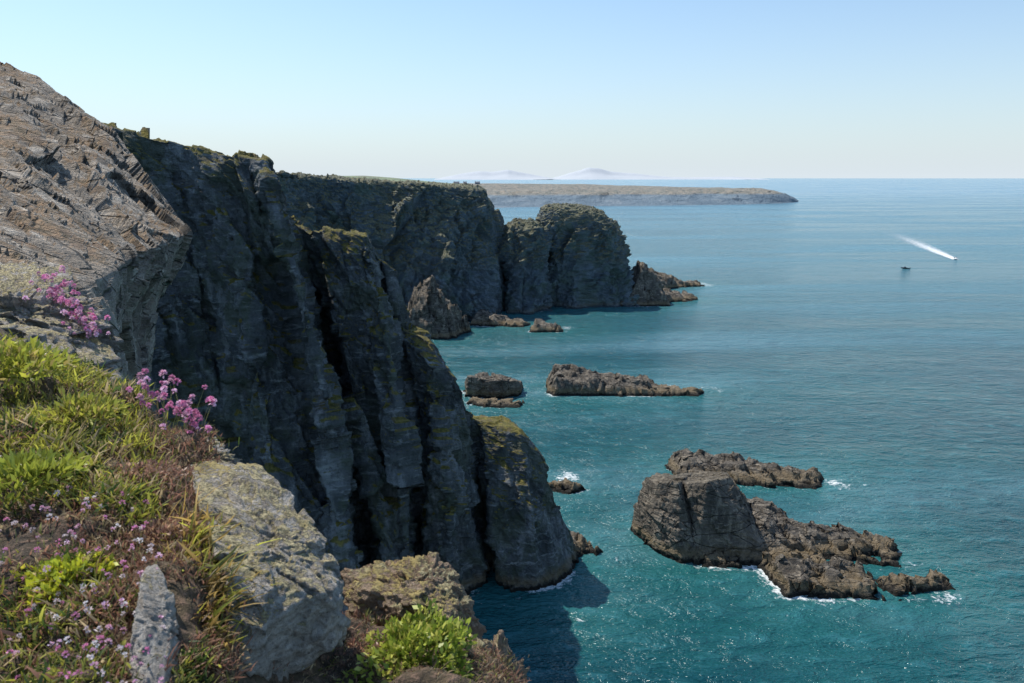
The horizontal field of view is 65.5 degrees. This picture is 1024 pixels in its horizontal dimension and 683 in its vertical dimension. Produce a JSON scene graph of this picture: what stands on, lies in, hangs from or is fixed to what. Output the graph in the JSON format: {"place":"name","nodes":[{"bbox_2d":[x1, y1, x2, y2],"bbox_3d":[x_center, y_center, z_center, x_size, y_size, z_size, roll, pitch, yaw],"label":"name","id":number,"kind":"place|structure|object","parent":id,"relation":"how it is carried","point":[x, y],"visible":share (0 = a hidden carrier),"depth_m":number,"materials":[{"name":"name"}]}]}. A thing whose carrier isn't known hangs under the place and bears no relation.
{"place":"outdoors","nodes":[
{"label":"outdoors","id":0,"kind":"place"},
{"bbox_2d":[0,62,192,412],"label":"rocky hillside","id":1,"kind":"structure","parent":0,"point":[83,198],"depth_m":23.14,"materials":[{"name":"grey stone"}]},
{"bbox_2d":[0,261,127,382],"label":"lichen boulder","id":2,"kind":"object","parent":1,"relation":"on","point":[41,317],"visible":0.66,"depth_m":5.29,"materials":[{"name":"grey stone"}]},
{"bbox_2d":[22,265,110,340],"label":"thrift flowers","id":3,"kind":"object","parent":2,"relation":"on","point":[54,292],"visible":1,"depth_m":5.29,"materials":[{"name":"pink plant"}]},
{"bbox_2d":[0,327,530,682],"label":"grassy bank","id":4,"kind":"structure","parent":0,"point":[186,606],"depth_m":2.39,"materials":[{"name":"green plant"}]},
{"bbox_2d":[0,335,80,392],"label":"leafy shrub","id":5,"kind":"object","parent":4,"relation":"on","point":[27,358],"visible":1,"depth_m":3.16,"materials":[{"name":"green plant"}]},
{"bbox_2d":[0,447,92,499],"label":"leafy shrub","id":6,"kind":"object","parent":4,"relation":"on","point":[32,464],"visible":1,"depth_m":2.50,"materials":[{"name":"green plant"}]},
{"bbox_2d":[9,549,121,609],"bbox_3d":[-1.219,0.640,2.167,0.274,0.134,0.244,0,12,0],"label":"leafy shrub","id":7,"kind":"object","parent":4,"relation":"on","point":[57,563],"visible":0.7,"depth_m":2.14,"materials":[{"name":"green plant"}]},
{"bbox_2d":[19,386,131,433],"bbox_3d":[-1.645,0.253,3.024,0.385,0.153,0.326,-9,15,-37],"label":"leafy shrub","id":8,"kind":"object","parent":4,"relation":"on","point":[95,404],"visible":0.96,"depth_m":2.97,"materials":[{"name":"green plant"}]},
{"bbox_2d":[0,455,166,682],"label":"thrift flowers","id":9,"kind":"object","parent":4,"relation":"on","point":[124,603],"visible":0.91,"depth_m":2.04,"materials":[{"name":"pink plant"}]},
{"bbox_2d":[88,457,197,489],"bbox_3d":[-1.253,0.446,2.692,0.310,0.102,0.309,8,14,33],"label":"heather shrub","id":10,"kind":"object","parent":4,"relation":"on","point":[152,469],"visible":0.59,"depth_m":2.70,"materials":[{"name":"brown plant"}]},
{"bbox_2d":[128,564,179,682],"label":"pale boulder","id":11,"kind":"object","parent":4,"relation":"on","point":[156,597],"visible":0.89,"depth_m":1.94,"materials":[{"name":"grey stone"}]},
{"bbox_2d":[120,512,208,554],"bbox_3d":[-1.054,0.580,2.418,0.252,0.090,0.236,0,12,0],"label":"heather shrub","id":12,"kind":"object","parent":4,"relation":"on","point":[151,529],"visible":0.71,"depth_m":2.39,"materials":[{"name":"brown plant"}]},
{"bbox_2d":[126,368,239,464],"bbox_3d":[-1.365,0.319,3.108,0.465,0.333,0.666,-10,16,-41],"label":"thrift","id":13,"kind":"object","parent":4,"relation":"on","point":[187,411],"depth_m":3.16,"materials":[{"name":"pink plant"}]},
{"bbox_2d":[206,437,241,464],"bbox_3d":[-1.166,0.511,3.095,0.241,0.229,0.369,-4,12,-20],"label":"lichen boulder","id":14,"kind":"object","parent":4,"relation":"on","point":[227,456],"visible":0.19,"depth_m":3.12,"materials":[{"name":"grey stone"}]},
{"bbox_2d":[190,455,350,681],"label":"lichen boulder","id":15,"kind":"object","parent":4,"relation":"on","point":[306,623],"visible":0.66,"depth_m":2.48,"materials":[{"name":"grey stone"}]},
{"bbox_2d":[328,628,384,667],"bbox_3d":[-0.568,1.084,2.772,0.241,0.083,0.237,0,12,0],"label":"heather shrub","id":16,"kind":"object","parent":4,"relation":"on","point":[353,642],"visible":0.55,"depth_m":2.79,"materials":[{"name":"brown plant"}]},
{"bbox_2d":[333,598,477,682],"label":"leafy shrub","id":17,"kind":"object","parent":4,"relation":"on","point":[404,638],"visible":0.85,"depth_m":2.75,"materials":[{"name":"green plant"}]},
{"bbox_2d":[340,551,486,643],"bbox_3d":[-0.397,1.077,3.307,0.595,0.426,0.642,0,12,0],"label":"lichen boulder","id":18,"kind":"object","parent":4,"relation":"on","point":[398,588],"visible":0.55,"depth_m":3.12,"materials":[{"name":"brown stone"}]},
{"bbox_2d":[468,630,529,680],"bbox_3d":[-0.060,1.312,3.069,0.219,0.413,0.468,7,13,29],"label":"lichen boulder","id":19,"kind":"object","parent":4,"relation":"on","point":[499,639],"visible":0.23,"depth_m":3.08,"materials":[{"name":"stone"}]},
{"bbox_2d":[103,122,578,614],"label":"sea cliff","id":20,"kind":"structure","parent":0,"point":[314,361],"depth_m":121.15,"materials":[{"name":"grey stone"}]},
{"bbox_2d":[275,170,505,320],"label":"sea cliff","id":21,"kind":"structure","parent":0,"point":[449,237],"depth_m":395.39,"materials":[{"name":"grey stone"}]},
{"bbox_2d":[344,176,454,183],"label":"green hill","id":22,"kind":"structure","parent":0,"point":[388,178],"depth_m":1079.56,"materials":[{"name":"green plant"}]},
{"bbox_2d":[434,170,554,179],"bbox_3d":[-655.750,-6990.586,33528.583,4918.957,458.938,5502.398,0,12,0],"label":"distant mountain","id":23,"kind":"structure","parent":0,"point":[499,175],"depth_m":32447.52,"materials":[{"name":"blue stone"}]},
{"bbox_2d":[0,0,1023,177],"label":"sky","id":24,"kind":"structure","parent":0,"point":[379,88],"materials":[{"name":"blue"}]},
{"bbox_2d":[553,168,772,179],"bbox_3d":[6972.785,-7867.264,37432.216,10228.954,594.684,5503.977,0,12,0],"label":"distant mountain","id":25,"kind":"structure","parent":0,"point":[592,174],"depth_m":36335.41,"materials":[{"name":"blue stone"}]},
{"bbox_2d":[400,178,1023,682],"bbox_3d":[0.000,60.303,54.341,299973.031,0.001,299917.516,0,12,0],"label":"sea","id":26,"kind":"structure","parent":0,"point":[848,356],"depth_m":235.67,"materials":[{"name":"liquid"}]},
{"bbox_2d":[407,275,471,339],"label":"rocky islet","id":27,"kind":"object","parent":26,"relation":"in","point":[435,313],"visible":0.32,"depth_m":355.85,"materials":[{"name":"grey stone"}]},
{"bbox_2d":[463,372,522,398],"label":"rocky islet","id":28,"kind":"object","parent":26,"relation":"in","point":[486,385],"visible":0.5,"depth_m":258.45,"materials":[{"name":"grey stone"}]},
{"bbox_2d":[466,396,524,407],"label":"rocky islet","id":29,"kind":"object","parent":26,"relation":"in","point":[495,402],"visible":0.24,"depth_m":249.67,"materials":[{"name":"grey stone"}]},
{"bbox_2d":[470,309,530,326],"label":"rocky islet","id":30,"kind":"object","parent":26,"relation":"in","point":[484,317],"visible":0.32,"depth_m":385.57,"materials":[{"name":"grey stone"}]},
{"bbox_2d":[529,319,562,332],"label":"rocky islet","id":31,"kind":"object","parent":26,"relation":"in","point":[540,325],"visible":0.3,"depth_m":369.55,"materials":[{"name":"grey stone"}]},
{"bbox_2d":[498,202,639,314],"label":"sea stack","id":32,"kind":"object","parent":26,"relation":"in","point":[569,256],"visible":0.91,"depth_m":437.47,"materials":[{"name":"grey stone"}]},
{"bbox_2d":[548,477,602,559],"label":"rocky islet","id":33,"kind":"object","parent":26,"relation":"in","point":[581,543],"visible":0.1,"depth_m":154.09,"materials":[{"name":"grey stone"}]},
{"bbox_2d":[546,363,703,396],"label":"rocky islet","id":34,"kind":"object","parent":26,"relation":"in","point":[570,379],"visible":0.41,"depth_m":262.54,"materials":[{"name":"grey stone"}]},
{"bbox_2d":[459,183,797,207],"bbox_3d":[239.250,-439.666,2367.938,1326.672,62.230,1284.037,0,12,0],"label":"headland","id":35,"kind":"structure","parent":26,"relation":"in","point":[501,195],"depth_m":2203.27,"materials":[{"name":"grey stone"}]},
{"bbox_2d":[630,472,694,563],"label":"rock stack","id":36,"kind":"object","parent":26,"relation":"in","point":[661,522],"visible":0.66,"depth_m":151.10,"materials":[{"name":"grey stone"}]},
{"bbox_2d":[620,260,704,306],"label":"rocky islet","id":37,"kind":"object","parent":26,"relation":"in","point":[651,287],"visible":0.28,"depth_m":448.41,"materials":[{"name":"grey stone"}]},
{"bbox_2d":[682,471,765,555],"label":"rock stack","id":38,"kind":"object","parent":26,"relation":"in","point":[719,511],"visible":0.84,"depth_m":148.67,"materials":[{"name":"grey stone"}]},
{"bbox_2d":[664,448,823,489],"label":"rocky islet","id":39,"kind":"object","parent":26,"relation":"in","point":[738,468],"visible":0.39,"depth_m":188.20,"materials":[{"name":"grey stone"}]},
{"bbox_2d":[737,497,784,563],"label":"rock stack","id":40,"kind":"object","parent":26,"relation":"in","point":[768,527],"visible":0.3,"depth_m":152.31,"materials":[{"name":"grey stone"}]},
{"bbox_2d":[643,498,955,600],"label":"rocky islet","id":41,"kind":"object","parent":26,"relation":"in","point":[797,564],"visible":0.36,"depth_m":146.02,"materials":[{"name":"stone"}]},
{"bbox_2d":[904,238,953,258],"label":"boat wake","id":42,"kind":"object","parent":26,"relation":"on","point":[940,253],"visible":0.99,"depth_m":772.34,"materials":[{"name":"liquid"}]}
]}

